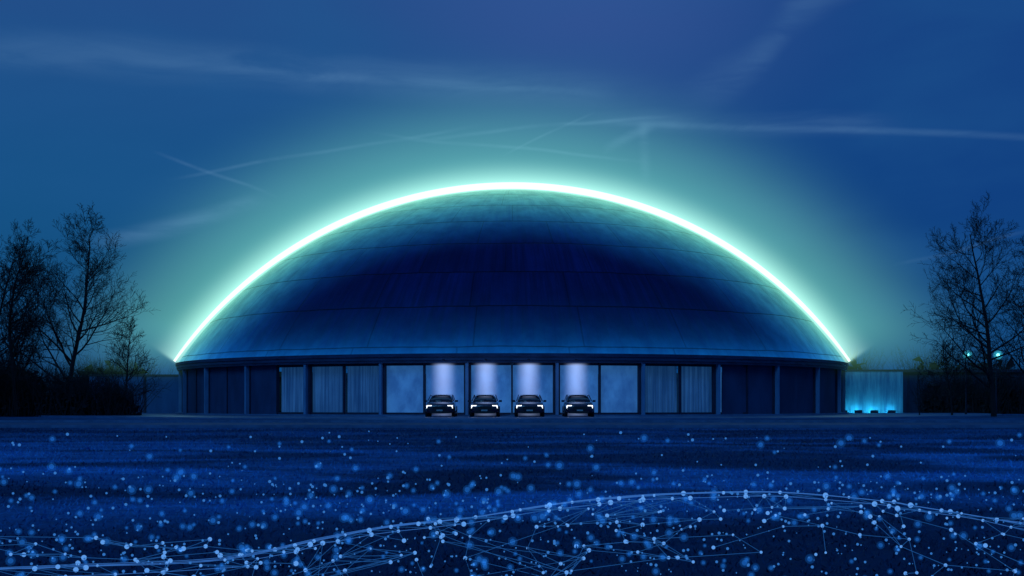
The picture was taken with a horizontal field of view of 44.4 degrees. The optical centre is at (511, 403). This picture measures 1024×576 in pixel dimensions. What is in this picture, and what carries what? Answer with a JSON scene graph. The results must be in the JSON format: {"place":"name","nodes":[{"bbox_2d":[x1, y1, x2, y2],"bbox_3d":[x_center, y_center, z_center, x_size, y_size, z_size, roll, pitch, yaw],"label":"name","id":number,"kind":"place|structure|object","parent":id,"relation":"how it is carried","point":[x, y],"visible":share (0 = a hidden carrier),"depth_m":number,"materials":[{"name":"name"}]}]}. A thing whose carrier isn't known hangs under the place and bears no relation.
{"place":"outdoors","nodes":[
{"label":"outdoors","id":0,"kind":"place"},
{"bbox_2d":[0,414,1023,575],"bbox_3d":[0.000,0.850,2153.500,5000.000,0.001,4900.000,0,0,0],"label":"ground","id":1,"kind":"structure","parent":0,"point":[887,551],"depth_m":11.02,"materials":[{"name":"blue plant"}]},
{"bbox_2d":[0,237,67,377],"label":"bare tree","id":2,"kind":"object","parent":1,"relation":"on","point":[5,317],"visible":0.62,"depth_m":82.95,"materials":[{"name":"black plant"}]},
{"bbox_2d":[0,219,83,416],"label":"bare tree","id":3,"kind":"object","parent":1,"relation":"on","point":[11,310],"visible":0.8,"depth_m":82.27,"materials":[{"name":"black plant"}]},
{"bbox_2d":[0,202,159,396],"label":"bare tree","id":4,"kind":"object","parent":1,"relation":"on","point":[89,271],"visible":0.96,"depth_m":82.61,"materials":[{"name":"black plant"}]},
{"bbox_2d":[0,357,169,416],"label":"shrub thicket","id":5,"kind":"object","parent":1,"relation":"on","point":[37,400],"visible":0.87,"depth_m":81.65,"materials":[{"name":"black plant"}]},
{"bbox_2d":[78,311,172,396],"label":"bare tree","id":6,"kind":"object","parent":1,"relation":"on","point":[126,355],"visible":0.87,"depth_m":84.07,"materials":[{"name":"black plant"}]},
{"bbox_2d":[88,374,178,412],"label":"coping and piers","id":7,"kind":"object","parent":1,"relation":"on","point":[144,398],"visible":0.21,"depth_m":102.28,"materials":[{"name":"grey concrete"}]},
{"bbox_2d":[89,376,178,412],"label":"concrete wall","id":8,"kind":"structure","parent":1,"relation":"on","point":[166,401],"depth_m":102.35,"materials":[{"name":"grey concrete"}]},
{"bbox_2d":[0,344,1022,402],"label":"distant trees","id":9,"kind":"object","parent":1,"relation":"on","point":[854,364],"visible":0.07,"depth_m":162.81,"materials":[{"name":"black plant"}]},
{"bbox_2d":[175,189,848,415],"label":"domed hall","id":10,"kind":"structure","parent":1,"relation":"on","point":[631,310],"depth_m":82.26,"materials":[{"name":"metal"}]},
{"bbox_2d":[173,182,850,361],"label":"glowing arch","id":11,"kind":"structure","parent":10,"relation":"attached to","point":[523,185],"depth_m":96.42,"materials":[{"name":"white"}]},
{"bbox_2d":[0,431,1023,575],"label":"light network","id":12,"kind":"object","parent":1,"relation":"on","point":[76,565],"visible":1,"depth_m":7.28,"materials":[{"name":"blue"}]},
{"bbox_2d":[0,420,1023,427],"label":"kerb","id":13,"kind":"structure","parent":1,"relation":"on","point":[512,426],"depth_m":44.29,"materials":[{"name":"concrete"}]},
{"bbox_2d":[845,371,902,412],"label":"concrete wall","id":14,"kind":"structure","parent":1,"relation":"on","point":[868,391],"depth_m":102.35,"materials":[{"name":"concrete"}]},
{"bbox_2d":[847,369,903,370],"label":"coping and piers","id":15,"kind":"object","parent":14,"relation":"on","point":[875,369],"visible":0.64,"depth_m":102.28,"materials":[{"name":"grey concrete"}]},
{"bbox_2d":[901,190,1023,416],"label":"bare tree","id":16,"kind":"object","parent":1,"relation":"on","point":[988,355],"visible":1,"depth_m":82.68,"materials":[{"name":"black plant"}]},
{"bbox_2d":[903,369,1023,412],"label":"concrete wall","id":17,"kind":"structure","parent":1,"relation":"on","point":[909,375],"depth_m":106.00,"materials":[{"name":"grey concrete"}]},
{"bbox_2d":[911,360,1023,413],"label":"hedge","id":18,"kind":"object","parent":1,"relation":"on","point":[1011,396],"visible":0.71,"depth_m":104.02,"materials":[{"name":"black plant"}]},
{"bbox_2d":[966,236,1023,383],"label":"bare tree","id":19,"kind":"object","parent":1,"relation":"on","point":[1011,306],"visible":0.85,"depth_m":82.78,"materials":[{"name":"black plant"}]},
{"bbox_2d":[0,423,1023,424],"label":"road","id":20,"kind":"structure","parent":0,"point":[511,423],"depth_m":51.85,"materials":[{"name":"grey asphalt"}]},
{"bbox_2d":[0,0,1023,392],"label":"sky","id":21,"kind":"structure","parent":0,"point":[822,141],"materials":[{"name":"blue"}]},
{"bbox_2d":[35,411,1002,419],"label":"pavement","id":22,"kind":"structure","parent":0,"point":[827,416],"depth_m":73.39,"materials":[{"name":"grey concrete"}]},
{"bbox_2d":[424,394,457,416],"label":"parked car","id":23,"kind":"object","parent":22,"relation":"on","point":[440,403],"visible":1,"depth_m":73.07,"materials":[{"name":"paint"}]},
{"bbox_2d":[468,394,501,416],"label":"parked car","id":24,"kind":"object","parent":22,"relation":"on","point":[484,403],"visible":1,"depth_m":72.97,"materials":[{"name":"paint"}]},
{"bbox_2d":[512,394,545,416],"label":"parked car","id":25,"kind":"object","parent":22,"relation":"on","point":[529,403],"visible":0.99,"depth_m":73.00,"materials":[{"name":"paint"}]},
{"bbox_2d":[561,394,595,416],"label":"parked car","id":26,"kind":"object","parent":22,"relation":"on","point":[578,403],"visible":0.99,"depth_m":73.06,"materials":[{"name":"paint"}]},
{"bbox_2d":[845,410,895,412],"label":"wall washer light","id":27,"kind":"object","parent":22,"relation":"on","point":[874,411],"visible":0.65,"depth_m":101.73,"materials":[{"name":"black metal"}]},
{"bbox_2d":[917,338,978,414],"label":"bare tree","id":28,"kind":"object","parent":22,"relation":"on","point":[946,366],"visible":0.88,"depth_m":84.01,"materials":[{"name":"black plant"}]},
{"bbox_2d":[965,354,968,413],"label":"street lamp","id":29,"kind":"object","parent":22,"relation":"on","point":[966,391],"visible":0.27,"depth_m":91.16,"materials":[{"name":"black metal"}]},
{"bbox_2d":[995,353,999,413],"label":"street lamp","id":30,"kind":"object","parent":22,"relation":"on","point":[998,354],"visible":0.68,"depth_m":91.16,"materials":[{"name":"black metal"}]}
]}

